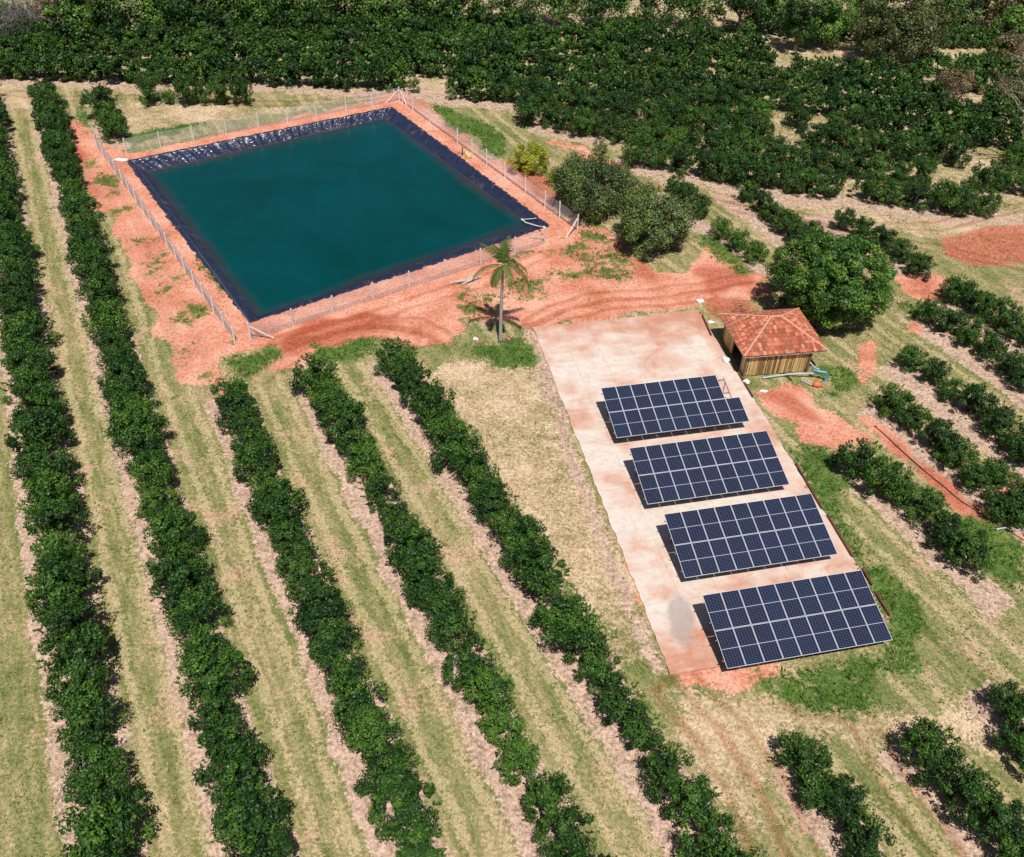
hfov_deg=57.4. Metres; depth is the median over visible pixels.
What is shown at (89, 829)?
lime tree
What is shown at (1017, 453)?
lime tree
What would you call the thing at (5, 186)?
lime tree
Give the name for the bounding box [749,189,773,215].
lime tree
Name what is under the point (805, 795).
lime tree
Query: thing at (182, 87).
lime tree
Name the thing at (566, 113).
lime tree
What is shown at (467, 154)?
barrel
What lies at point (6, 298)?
lime tree
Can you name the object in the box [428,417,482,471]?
lime tree
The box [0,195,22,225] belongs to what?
lime tree
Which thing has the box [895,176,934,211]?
lime tree
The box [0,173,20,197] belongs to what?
lime tree
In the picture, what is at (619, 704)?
lime tree
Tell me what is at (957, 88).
brown shrub
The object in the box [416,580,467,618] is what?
lime tree
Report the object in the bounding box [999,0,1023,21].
woodland tree
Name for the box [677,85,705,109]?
lime tree
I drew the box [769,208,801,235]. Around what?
lime tree
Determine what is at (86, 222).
lime tree
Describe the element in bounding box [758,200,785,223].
lime tree
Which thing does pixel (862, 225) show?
lime tree
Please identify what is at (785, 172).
lime tree
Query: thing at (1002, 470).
lime tree
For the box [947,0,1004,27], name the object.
woodland tree
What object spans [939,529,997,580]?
lime tree
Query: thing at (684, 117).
lime tree
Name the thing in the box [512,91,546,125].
lime tree
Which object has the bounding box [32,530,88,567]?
lime tree
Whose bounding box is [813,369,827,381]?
blue pipe
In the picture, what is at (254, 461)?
lime tree
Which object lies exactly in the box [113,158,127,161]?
sandbag
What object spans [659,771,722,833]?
lime tree
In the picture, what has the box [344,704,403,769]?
lime tree
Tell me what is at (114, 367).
lime tree
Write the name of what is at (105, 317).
lime tree
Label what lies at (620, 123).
lime tree
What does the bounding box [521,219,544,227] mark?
intake pipe
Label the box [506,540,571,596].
lime tree
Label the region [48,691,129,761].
lime tree
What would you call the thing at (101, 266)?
lime tree
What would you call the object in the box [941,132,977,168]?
lime tree
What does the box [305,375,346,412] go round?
lime tree
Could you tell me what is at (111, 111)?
lime tree
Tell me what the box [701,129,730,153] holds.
lime tree
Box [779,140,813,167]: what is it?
lime tree
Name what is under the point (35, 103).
lime tree
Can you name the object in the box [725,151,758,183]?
lime tree
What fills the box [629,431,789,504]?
solar array
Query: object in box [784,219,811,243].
lime tree
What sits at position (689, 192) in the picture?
lime tree
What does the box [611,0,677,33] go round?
woodland tree
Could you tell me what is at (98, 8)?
woodland tree
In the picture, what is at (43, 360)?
lime tree
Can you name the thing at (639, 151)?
lime tree
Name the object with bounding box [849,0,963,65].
olive tree
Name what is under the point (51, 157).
lime tree
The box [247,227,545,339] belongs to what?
fence
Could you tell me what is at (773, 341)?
shed
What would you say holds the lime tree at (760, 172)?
on the ground at (794, 406)
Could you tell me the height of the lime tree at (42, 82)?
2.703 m
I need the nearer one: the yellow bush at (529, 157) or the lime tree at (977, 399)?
the lime tree at (977, 399)
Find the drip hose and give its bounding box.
[874,426,1023,540]
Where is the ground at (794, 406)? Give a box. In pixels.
[0,0,1023,856]
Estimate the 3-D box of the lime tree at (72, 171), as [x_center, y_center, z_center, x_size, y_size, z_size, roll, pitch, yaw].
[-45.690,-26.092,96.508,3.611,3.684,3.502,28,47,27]
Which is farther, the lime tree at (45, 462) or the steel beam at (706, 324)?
the steel beam at (706, 324)
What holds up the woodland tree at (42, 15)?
on the ground at (794, 406)
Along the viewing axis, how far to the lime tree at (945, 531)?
61.09 m
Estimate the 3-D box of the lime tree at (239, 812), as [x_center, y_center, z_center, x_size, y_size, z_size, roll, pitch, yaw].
[-12.492,18.858,44.894,3.910,3.677,3.726,-10,42,-14]
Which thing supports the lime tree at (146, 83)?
on the ground at (794, 406)
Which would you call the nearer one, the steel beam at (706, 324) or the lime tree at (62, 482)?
the lime tree at (62, 482)
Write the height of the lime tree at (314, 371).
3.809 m
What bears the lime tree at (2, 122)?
on the ground at (794, 406)
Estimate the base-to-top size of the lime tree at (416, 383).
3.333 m
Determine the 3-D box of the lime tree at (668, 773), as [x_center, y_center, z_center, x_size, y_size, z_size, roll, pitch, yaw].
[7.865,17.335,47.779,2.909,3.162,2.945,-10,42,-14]
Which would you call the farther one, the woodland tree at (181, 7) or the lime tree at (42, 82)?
the woodland tree at (181, 7)
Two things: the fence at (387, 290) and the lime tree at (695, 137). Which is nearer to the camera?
the fence at (387, 290)
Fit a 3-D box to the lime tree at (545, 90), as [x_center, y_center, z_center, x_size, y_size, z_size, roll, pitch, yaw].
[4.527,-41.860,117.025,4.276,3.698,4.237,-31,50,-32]
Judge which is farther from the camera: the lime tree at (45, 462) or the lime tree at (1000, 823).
the lime tree at (45, 462)
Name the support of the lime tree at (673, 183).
on the ground at (794, 406)
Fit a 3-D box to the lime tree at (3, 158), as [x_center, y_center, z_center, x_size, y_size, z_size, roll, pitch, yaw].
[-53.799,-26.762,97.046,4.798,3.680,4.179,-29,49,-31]
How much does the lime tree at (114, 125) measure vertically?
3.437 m
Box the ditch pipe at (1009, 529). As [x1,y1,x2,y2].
[995,527,1023,531]
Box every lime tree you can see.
[0,101,12,123]
[0,106,11,127]
[0,119,8,134]
[0,126,11,146]
[0,132,8,148]
[0,144,16,164]
[0,147,11,166]
[0,150,19,180]
[0,164,19,183]
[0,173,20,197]
[0,179,18,206]
[0,189,21,219]
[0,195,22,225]
[0,202,24,229]
[0,221,24,241]
[0,224,40,253]
[0,239,38,275]
[0,255,34,279]
[0,259,41,299]
[0,276,38,313]
[0,290,41,322]
[0,300,43,338]
[0,310,60,351]
[0,332,48,369]
[0,342,58,381]
[0,366,64,410]
[3,405,75,468]
[9,440,77,479]
[12,392,68,445]
[13,371,57,408]
[17,469,88,525]
[18,454,84,497]
[22,491,91,552]
[23,559,99,623]
[24,546,102,598]
[26,80,50,97]
[26,80,58,101]
[30,89,69,118]
[30,103,71,129]
[31,87,60,113]
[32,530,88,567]
[32,595,108,663]
[33,102,62,119]
[34,109,75,139]
[36,619,118,688]
[40,126,67,148]
[40,130,75,155]
[41,137,77,160]
[42,660,112,718]
[43,148,80,167]
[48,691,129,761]
[49,160,83,188]
[52,156,77,182]
[52,796,156,856]
[57,177,88,198]
[57,190,102,219]
[58,185,86,211]
[60,732,129,802]
[64,206,97,231]
[64,211,102,241]
[64,238,113,274]
[65,225,110,253]
[65,758,144,824]
[72,254,114,287]
[74,273,124,310]
[77,243,104,255]
[79,83,118,115]
[79,299,131,347]
[81,272,117,298]
[81,844,136,856]
[89,296,123,325]
[91,100,116,116]
[92,109,128,141]
[92,323,134,353]
[95,336,138,368]
[95,356,148,394]
[97,105,127,126]
[99,348,143,381]
[100,376,156,412]
[104,407,171,454]
[107,393,157,440]
[120,432,165,473]
[128,447,177,490]
[131,70,164,106]
[133,476,182,517]
[141,506,208,556]
[143,500,188,542]
[145,538,210,588]
[148,555,217,618]
[161,88,174,103]
[163,586,231,639]
[172,71,201,106]
[174,621,230,673]
[174,642,255,707]
[187,683,243,732]
[192,80,211,103]
[192,734,268,811]
[196,712,256,765]
[207,71,232,104]
[209,376,248,408]
[209,779,290,854]
[214,389,260,431]
[221,812,295,856]
[225,407,265,440]
[227,77,253,104]
[229,426,275,465]
[231,437,280,482]
[244,479,306,537]
[249,468,291,505]
[263,510,313,552]
[274,536,321,583]
[282,557,336,607]
[286,584,352,641]
[287,350,338,392]
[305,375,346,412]
[305,617,363,670]
[311,383,356,428]
[319,650,370,698]
[322,401,367,446]
[330,676,388,747]
[335,427,376,459]
[343,440,388,482]
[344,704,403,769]
[352,739,419,809]
[359,472,402,511]
[367,773,441,847]
[372,337,418,377]
[376,496,407,523]
[381,510,422,551]
[383,525,446,582]
[384,356,424,395]
[391,821,446,856]
[397,367,442,406]
[399,553,454,605]
[409,384,456,425]
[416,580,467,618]
[420,405,466,445]
[423,599,480,653]
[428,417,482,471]
[440,636,496,691]
[446,437,490,484]
[459,463,504,505]
[462,663,514,714]
[468,478,519,526]
[475,697,527,747]
[488,503,532,544]
[492,732,541,785]
[496,75,521,101]
[498,514,550,568]
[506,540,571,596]
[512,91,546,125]
[514,75,543,102]
[521,770,576,827]
[528,581,587,632]
[532,79,558,106]
[534,803,599,856]
[536,101,561,126]
[539,595,610,665]
[548,85,573,108]
[552,841,616,856]
[553,105,579,132]
[563,86,595,111]
[569,106,600,134]
[574,641,621,694]
[580,86,608,115]
[588,108,615,136]
[594,669,646,726]
[599,90,630,118]
[607,113,636,142]
[614,91,645,120]
[620,701,665,751]
[621,130,658,165]
[624,119,645,143]
[635,98,663,126]
[639,738,694,804]
[641,116,671,144]
[644,140,672,168]
[656,78,689,111]
[657,96,685,128]
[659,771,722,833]
[662,125,690,153]
[664,142,695,175]
[665,174,685,195]
[673,104,697,130]
[674,809,741,856]
[675,181,699,204]
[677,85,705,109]
[682,126,708,153]
[686,192,712,217]
[689,148,721,180]
[690,106,724,136]
[692,83,721,109]
[697,841,768,856]
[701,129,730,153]
[703,147,738,180]
[709,215,733,238]
[711,84,742,117]
[711,104,744,134]
[719,129,752,159]
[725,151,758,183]
[726,228,751,250]
[729,105,761,137]
[732,95,755,114]
[735,179,759,202]
[743,152,778,185]
[743,238,769,264]
[745,135,767,159]
[749,96,776,123]
[749,117,774,142]
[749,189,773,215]
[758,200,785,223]
[760,132,794,165]
[766,161,801,189]
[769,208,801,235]
[776,730,834,799]
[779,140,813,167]
[784,97,816,131]
[784,165,824,195]
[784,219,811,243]
[794,759,837,812]
[799,122,832,148]
[803,219,824,238]
[804,144,834,171]
[810,772,870,826]
[813,120,851,151]
[814,165,847,196]
[818,146,851,173]
[823,108,849,130]
[829,207,857,229]
[829,437,882,478]
[838,807,896,856]
[840,127,870,155]
[843,146,875,178]
[845,105,872,133]
[851,216,875,238]
[853,169,890,199]
[859,454,913,501]
[862,129,887,156]
[865,152,897,180]
[869,224,900,250]
[874,381,916,418]
[878,130,916,160]
[878,475,920,510]
[879,178,911,205]
[886,237,917,262]
[889,160,914,183]
[893,402,931,432]
[894,343,930,371]
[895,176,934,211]
[897,715,967,789]
[903,485,950,528]
[904,136,929,164]
[904,251,937,280]
[908,154,938,182]
[914,295,946,323]
[918,417,958,455]
[920,177,963,210]
[920,356,952,386]
[921,127,955,164]
[922,510,970,549]
[928,757,1003,825]
[931,305,967,334]
[932,433,980,476]
[938,273,977,304]
[938,377,966,400]
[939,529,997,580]
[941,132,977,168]
[943,180,981,215]
[953,314,991,345]
[954,282,981,311]
[956,382,999,420]
[957,459,1001,499]
[961,797,1023,854]
[964,289,1001,321]
[966,158,1001,190]
[967,187,1002,216]
[975,330,1010,361]
[980,401,1022,441]
[982,483,1023,524]
[983,297,1023,328]
[983,456,1022,491]
[984,678,1023,727]
[989,348,1023,380]
[991,163,1023,191]
[991,709,1023,754]
[995,821,1023,856]
[996,421,1023,460]
[997,141,1023,171]
[997,311,1023,339]
[998,477,1023,507]
[1000,492,1023,528]
[1008,362,1023,391]
[1010,443,1023,461]
[1014,731,1023,775]
[1015,324,1023,347]
[1017,172,1023,193]
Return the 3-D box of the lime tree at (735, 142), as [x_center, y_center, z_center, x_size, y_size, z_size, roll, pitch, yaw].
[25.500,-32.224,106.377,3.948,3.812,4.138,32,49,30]
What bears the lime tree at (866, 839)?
on the ground at (794, 406)
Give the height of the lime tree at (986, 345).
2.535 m
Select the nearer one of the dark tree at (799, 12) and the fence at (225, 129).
the fence at (225, 129)
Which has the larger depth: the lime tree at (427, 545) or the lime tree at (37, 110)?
the lime tree at (37, 110)
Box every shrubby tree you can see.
[550,149,641,222]
[617,181,701,257]
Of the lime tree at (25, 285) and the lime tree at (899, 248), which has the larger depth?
the lime tree at (899, 248)
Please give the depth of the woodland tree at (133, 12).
131.28 m
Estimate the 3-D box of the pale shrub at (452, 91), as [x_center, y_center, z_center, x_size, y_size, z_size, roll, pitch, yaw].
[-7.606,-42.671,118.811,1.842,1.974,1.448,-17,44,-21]
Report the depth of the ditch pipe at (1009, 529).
63.20 m
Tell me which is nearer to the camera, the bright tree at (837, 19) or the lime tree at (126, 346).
the lime tree at (126, 346)
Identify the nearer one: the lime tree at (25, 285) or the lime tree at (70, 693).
the lime tree at (70, 693)
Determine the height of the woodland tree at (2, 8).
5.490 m
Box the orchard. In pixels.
[0,0,1023,148]
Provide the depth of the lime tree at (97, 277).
80.73 m
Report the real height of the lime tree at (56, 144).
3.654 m
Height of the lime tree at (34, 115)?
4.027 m
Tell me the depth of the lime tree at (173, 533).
58.57 m
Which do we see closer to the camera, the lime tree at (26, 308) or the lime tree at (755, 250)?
the lime tree at (26, 308)
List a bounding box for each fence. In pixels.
[93,134,235,342]
[122,86,399,152]
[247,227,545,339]
[399,88,578,237]
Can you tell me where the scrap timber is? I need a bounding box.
[731,303,748,311]
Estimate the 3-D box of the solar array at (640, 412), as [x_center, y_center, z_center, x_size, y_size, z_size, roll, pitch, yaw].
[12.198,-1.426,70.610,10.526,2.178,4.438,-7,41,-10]
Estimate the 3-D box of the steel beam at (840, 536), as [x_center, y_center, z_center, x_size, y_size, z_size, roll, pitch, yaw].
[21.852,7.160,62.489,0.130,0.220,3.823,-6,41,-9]
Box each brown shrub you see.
[930,65,987,101]
[989,29,1023,60]
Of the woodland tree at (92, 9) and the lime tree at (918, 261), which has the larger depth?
the woodland tree at (92, 9)
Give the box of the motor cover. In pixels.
[812,381,823,386]
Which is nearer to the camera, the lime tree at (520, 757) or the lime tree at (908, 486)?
the lime tree at (520, 757)
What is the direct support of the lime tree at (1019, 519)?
on the ground at (794, 406)
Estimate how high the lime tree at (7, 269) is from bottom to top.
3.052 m
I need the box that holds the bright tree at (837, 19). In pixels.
[805,0,864,48]
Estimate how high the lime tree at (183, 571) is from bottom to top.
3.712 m
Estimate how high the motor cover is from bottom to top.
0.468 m
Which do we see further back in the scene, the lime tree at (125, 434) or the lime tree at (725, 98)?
the lime tree at (725, 98)
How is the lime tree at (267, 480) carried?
on the ground at (794, 406)
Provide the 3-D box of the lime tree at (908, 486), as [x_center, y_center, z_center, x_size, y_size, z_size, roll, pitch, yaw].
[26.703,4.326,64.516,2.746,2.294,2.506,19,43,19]
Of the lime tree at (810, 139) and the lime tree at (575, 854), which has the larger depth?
the lime tree at (810, 139)
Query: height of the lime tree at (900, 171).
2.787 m
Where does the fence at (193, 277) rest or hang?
on the ground at (794, 406)
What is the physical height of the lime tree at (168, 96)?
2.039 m
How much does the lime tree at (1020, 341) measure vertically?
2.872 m
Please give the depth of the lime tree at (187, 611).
54.18 m
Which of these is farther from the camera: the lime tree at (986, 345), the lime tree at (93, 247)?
the lime tree at (93, 247)
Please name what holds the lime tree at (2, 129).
on the ground at (794, 406)
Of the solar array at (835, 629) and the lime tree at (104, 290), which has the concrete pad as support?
the solar array at (835, 629)
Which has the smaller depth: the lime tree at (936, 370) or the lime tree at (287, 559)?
the lime tree at (287, 559)
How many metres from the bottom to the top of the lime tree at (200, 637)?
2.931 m
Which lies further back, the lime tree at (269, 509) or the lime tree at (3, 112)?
the lime tree at (3, 112)
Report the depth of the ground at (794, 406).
63.14 m
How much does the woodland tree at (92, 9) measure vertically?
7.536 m
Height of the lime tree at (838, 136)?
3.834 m
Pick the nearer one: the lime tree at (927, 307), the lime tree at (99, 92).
the lime tree at (927, 307)
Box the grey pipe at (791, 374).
[762,372,822,378]
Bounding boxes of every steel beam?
[702,314,711,334]
[738,372,753,397]
[795,463,822,508]
[827,514,852,556]
[862,568,872,585]
[875,592,890,616]
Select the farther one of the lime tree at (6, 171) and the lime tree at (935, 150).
the lime tree at (935, 150)
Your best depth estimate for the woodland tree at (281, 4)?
134.91 m
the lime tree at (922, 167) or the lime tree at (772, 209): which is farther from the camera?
the lime tree at (922, 167)
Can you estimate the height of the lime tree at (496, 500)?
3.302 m
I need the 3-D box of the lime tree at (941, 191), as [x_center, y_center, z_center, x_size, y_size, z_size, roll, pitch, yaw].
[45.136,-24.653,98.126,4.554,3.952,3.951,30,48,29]
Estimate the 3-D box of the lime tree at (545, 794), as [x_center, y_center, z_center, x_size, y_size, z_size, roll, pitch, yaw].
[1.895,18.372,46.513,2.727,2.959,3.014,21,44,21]
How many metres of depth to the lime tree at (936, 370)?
74.86 m
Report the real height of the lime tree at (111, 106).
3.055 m
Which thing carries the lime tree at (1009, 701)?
on the ground at (794, 406)
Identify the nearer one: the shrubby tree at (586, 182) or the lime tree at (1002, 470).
the lime tree at (1002, 470)
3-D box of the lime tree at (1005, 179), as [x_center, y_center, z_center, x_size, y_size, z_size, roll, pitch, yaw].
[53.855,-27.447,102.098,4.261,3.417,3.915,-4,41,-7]
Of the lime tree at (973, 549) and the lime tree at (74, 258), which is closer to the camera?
the lime tree at (973, 549)
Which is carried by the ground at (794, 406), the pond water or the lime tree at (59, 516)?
the lime tree at (59, 516)
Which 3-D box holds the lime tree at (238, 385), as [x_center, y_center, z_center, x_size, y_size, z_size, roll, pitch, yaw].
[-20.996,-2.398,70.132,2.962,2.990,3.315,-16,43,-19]
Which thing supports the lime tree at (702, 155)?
on the ground at (794, 406)
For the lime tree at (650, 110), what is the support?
on the ground at (794, 406)
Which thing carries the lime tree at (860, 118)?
on the ground at (794, 406)
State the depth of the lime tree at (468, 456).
64.34 m
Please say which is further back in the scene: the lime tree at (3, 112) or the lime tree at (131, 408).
the lime tree at (3, 112)
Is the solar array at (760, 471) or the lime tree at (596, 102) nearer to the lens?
the solar array at (760, 471)
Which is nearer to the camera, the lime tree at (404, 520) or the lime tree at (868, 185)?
the lime tree at (404, 520)
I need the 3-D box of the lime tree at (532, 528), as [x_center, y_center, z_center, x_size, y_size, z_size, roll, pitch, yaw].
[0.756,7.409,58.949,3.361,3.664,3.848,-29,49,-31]
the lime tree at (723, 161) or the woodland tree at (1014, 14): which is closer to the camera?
the lime tree at (723, 161)
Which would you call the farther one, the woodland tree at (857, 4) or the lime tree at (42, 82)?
the woodland tree at (857, 4)
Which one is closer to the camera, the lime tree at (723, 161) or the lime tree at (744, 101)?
the lime tree at (723, 161)
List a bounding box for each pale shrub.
[407,76,420,93]
[445,86,457,98]
[544,168,561,181]
[592,137,607,154]
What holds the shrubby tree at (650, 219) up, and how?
on the ground at (794, 406)
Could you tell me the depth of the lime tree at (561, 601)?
55.22 m
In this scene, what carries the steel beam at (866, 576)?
on the ground at (794, 406)
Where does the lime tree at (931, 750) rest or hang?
on the ground at (794, 406)
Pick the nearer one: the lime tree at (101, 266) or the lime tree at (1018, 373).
the lime tree at (1018, 373)
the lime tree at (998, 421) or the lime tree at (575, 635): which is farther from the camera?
the lime tree at (998, 421)
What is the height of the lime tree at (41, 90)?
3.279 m
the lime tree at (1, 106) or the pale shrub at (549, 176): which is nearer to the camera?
the pale shrub at (549, 176)
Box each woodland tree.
[0,0,42,35]
[0,2,27,38]
[3,0,60,29]
[31,0,74,30]
[39,0,95,36]
[61,0,144,29]
[67,0,100,24]
[98,0,153,30]
[138,0,179,29]
[153,0,215,28]
[187,0,238,29]
[214,0,273,29]
[258,0,323,22]
[301,0,358,24]
[336,0,400,29]
[385,0,455,28]
[433,0,482,24]
[473,0,543,27]
[518,0,587,27]
[570,0,633,26]
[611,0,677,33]
[664,0,724,29]
[708,0,774,33]
[749,0,787,29]
[843,0,890,16]
[910,0,972,32]
[940,0,982,31]
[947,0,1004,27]
[984,0,1023,30]
[991,3,1023,41]
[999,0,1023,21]
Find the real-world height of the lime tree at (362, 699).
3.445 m
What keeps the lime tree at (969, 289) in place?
on the ground at (794, 406)
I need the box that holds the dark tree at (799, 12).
[776,0,830,51]
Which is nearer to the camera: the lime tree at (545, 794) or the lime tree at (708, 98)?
the lime tree at (545, 794)
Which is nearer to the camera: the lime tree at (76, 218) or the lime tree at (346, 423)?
the lime tree at (346, 423)
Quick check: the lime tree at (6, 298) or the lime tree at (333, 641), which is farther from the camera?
the lime tree at (6, 298)
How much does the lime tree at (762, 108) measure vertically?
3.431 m
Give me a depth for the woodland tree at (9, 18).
128.53 m
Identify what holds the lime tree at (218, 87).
on the ground at (794, 406)
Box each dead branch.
[448,278,471,284]
[462,275,481,284]
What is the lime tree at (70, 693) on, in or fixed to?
on the ground at (794, 406)
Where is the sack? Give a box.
[722,356,729,363]
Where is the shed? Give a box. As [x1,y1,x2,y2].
[719,307,827,376]
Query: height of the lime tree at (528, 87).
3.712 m
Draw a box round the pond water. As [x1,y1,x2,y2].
[147,118,525,315]
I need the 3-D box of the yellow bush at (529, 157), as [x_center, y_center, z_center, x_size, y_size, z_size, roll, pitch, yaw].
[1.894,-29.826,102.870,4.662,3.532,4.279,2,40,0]
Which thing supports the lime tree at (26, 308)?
on the ground at (794, 406)
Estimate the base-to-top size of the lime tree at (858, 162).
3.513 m
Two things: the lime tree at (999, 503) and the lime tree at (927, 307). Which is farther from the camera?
the lime tree at (927, 307)
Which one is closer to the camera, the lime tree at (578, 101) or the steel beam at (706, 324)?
the steel beam at (706, 324)
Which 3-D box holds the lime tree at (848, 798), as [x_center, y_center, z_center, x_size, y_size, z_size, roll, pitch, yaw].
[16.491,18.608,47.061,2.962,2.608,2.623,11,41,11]
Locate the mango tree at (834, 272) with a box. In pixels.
[765,230,897,328]
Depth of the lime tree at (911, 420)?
70.28 m
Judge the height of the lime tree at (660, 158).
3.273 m
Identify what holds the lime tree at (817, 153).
on the ground at (794, 406)
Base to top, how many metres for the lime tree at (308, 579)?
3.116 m
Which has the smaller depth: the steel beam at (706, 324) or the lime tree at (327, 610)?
the lime tree at (327, 610)
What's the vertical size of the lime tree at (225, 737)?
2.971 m
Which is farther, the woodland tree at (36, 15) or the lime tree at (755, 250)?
the woodland tree at (36, 15)
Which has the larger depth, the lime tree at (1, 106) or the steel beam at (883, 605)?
the lime tree at (1, 106)
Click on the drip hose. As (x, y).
(920, 467)
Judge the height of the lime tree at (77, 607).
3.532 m
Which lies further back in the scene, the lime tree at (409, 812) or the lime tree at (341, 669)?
the lime tree at (341, 669)
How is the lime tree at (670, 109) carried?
on the ground at (794, 406)
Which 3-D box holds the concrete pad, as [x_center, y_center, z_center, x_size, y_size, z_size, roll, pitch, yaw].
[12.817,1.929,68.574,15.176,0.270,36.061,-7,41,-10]
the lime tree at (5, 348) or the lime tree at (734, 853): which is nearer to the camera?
the lime tree at (734, 853)
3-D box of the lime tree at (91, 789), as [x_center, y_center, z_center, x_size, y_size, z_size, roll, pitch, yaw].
[-19.786,18.059,45.795,3.401,3.284,3.317,5,40,4]
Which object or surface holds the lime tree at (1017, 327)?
on the ground at (794, 406)
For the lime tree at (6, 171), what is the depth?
95.61 m
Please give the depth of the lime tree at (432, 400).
68.81 m
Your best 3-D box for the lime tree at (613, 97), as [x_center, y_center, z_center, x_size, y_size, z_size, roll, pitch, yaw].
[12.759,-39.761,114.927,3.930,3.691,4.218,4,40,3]
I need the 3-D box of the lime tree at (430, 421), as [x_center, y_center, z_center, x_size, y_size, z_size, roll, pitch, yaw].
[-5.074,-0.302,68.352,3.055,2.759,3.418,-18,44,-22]
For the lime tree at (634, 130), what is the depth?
109.14 m
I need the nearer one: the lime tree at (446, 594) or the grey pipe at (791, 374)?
the lime tree at (446, 594)
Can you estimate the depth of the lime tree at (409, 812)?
45.18 m
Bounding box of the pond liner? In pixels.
[127,107,548,322]
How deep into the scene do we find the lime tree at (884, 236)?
91.24 m
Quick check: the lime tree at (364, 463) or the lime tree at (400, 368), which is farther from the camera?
the lime tree at (400, 368)
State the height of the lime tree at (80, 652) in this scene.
3.610 m
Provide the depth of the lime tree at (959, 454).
66.99 m
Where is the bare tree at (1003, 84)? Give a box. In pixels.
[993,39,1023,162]
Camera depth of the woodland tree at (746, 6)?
140.20 m
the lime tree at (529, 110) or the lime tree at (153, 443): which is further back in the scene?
the lime tree at (529, 110)
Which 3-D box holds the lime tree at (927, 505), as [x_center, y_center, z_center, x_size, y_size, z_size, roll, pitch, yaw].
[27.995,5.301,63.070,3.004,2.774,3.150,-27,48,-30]
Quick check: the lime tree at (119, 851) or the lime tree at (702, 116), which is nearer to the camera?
the lime tree at (119, 851)
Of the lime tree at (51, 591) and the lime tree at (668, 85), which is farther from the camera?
the lime tree at (668, 85)
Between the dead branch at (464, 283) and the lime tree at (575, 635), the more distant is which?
the dead branch at (464, 283)
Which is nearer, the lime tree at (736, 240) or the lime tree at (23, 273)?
the lime tree at (23, 273)
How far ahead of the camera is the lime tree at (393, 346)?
73.67 m
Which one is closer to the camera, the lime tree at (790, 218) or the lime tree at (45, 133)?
the lime tree at (790, 218)
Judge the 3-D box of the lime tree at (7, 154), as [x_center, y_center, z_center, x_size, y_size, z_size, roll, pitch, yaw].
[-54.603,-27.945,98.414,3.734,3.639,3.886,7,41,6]
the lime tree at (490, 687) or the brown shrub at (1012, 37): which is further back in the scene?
the brown shrub at (1012, 37)
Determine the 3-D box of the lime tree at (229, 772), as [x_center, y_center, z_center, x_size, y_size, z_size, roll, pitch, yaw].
[-13.855,17.228,46.946,3.891,3.423,3.964,26,46,25]
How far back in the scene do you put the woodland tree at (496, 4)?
138.28 m
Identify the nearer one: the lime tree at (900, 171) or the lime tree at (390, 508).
the lime tree at (390, 508)
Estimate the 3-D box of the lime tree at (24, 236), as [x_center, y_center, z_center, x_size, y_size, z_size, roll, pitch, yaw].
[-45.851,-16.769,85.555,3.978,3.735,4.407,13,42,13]
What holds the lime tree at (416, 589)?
on the ground at (794, 406)
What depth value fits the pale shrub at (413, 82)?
119.71 m
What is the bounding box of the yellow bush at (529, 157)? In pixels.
[508,140,549,174]
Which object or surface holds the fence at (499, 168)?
on the ground at (794, 406)
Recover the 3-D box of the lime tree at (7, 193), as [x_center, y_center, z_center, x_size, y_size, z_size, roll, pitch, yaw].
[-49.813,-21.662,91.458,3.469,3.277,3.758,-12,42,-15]
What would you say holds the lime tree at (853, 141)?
on the ground at (794, 406)
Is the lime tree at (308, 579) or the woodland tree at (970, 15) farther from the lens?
the woodland tree at (970, 15)
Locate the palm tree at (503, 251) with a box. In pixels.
[472,236,534,342]
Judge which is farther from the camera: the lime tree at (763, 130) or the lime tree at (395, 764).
the lime tree at (763, 130)
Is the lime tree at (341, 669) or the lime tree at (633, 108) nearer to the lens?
the lime tree at (341, 669)
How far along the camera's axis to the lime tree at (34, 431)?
64.64 m
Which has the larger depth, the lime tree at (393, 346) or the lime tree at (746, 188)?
the lime tree at (746, 188)
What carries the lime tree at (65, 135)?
on the ground at (794, 406)
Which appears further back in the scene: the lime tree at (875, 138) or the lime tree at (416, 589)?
the lime tree at (875, 138)
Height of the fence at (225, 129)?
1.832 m
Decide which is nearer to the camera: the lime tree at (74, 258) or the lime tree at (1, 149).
the lime tree at (74, 258)
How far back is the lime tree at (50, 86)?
112.42 m
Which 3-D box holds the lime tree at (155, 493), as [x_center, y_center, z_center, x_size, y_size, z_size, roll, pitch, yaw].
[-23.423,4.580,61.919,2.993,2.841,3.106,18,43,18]
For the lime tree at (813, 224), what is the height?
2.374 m
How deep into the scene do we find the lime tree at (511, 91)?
117.73 m
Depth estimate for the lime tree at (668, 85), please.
116.07 m
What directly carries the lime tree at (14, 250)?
on the ground at (794, 406)
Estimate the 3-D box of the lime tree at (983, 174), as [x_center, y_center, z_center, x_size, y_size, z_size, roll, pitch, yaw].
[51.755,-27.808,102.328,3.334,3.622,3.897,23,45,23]
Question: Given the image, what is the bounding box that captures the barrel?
[465,151,471,158]
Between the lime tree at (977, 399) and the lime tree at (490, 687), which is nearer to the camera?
the lime tree at (490, 687)
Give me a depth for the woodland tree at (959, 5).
141.56 m
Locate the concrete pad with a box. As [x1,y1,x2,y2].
[532,310,868,675]
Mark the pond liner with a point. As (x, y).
(143, 166)
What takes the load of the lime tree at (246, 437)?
on the ground at (794, 406)
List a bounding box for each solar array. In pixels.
[601,375,748,440]
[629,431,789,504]
[664,493,837,577]
[702,570,891,668]
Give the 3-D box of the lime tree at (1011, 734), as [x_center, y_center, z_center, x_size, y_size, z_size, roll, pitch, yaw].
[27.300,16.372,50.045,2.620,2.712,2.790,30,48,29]
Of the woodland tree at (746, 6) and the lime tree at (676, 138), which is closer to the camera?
the lime tree at (676, 138)

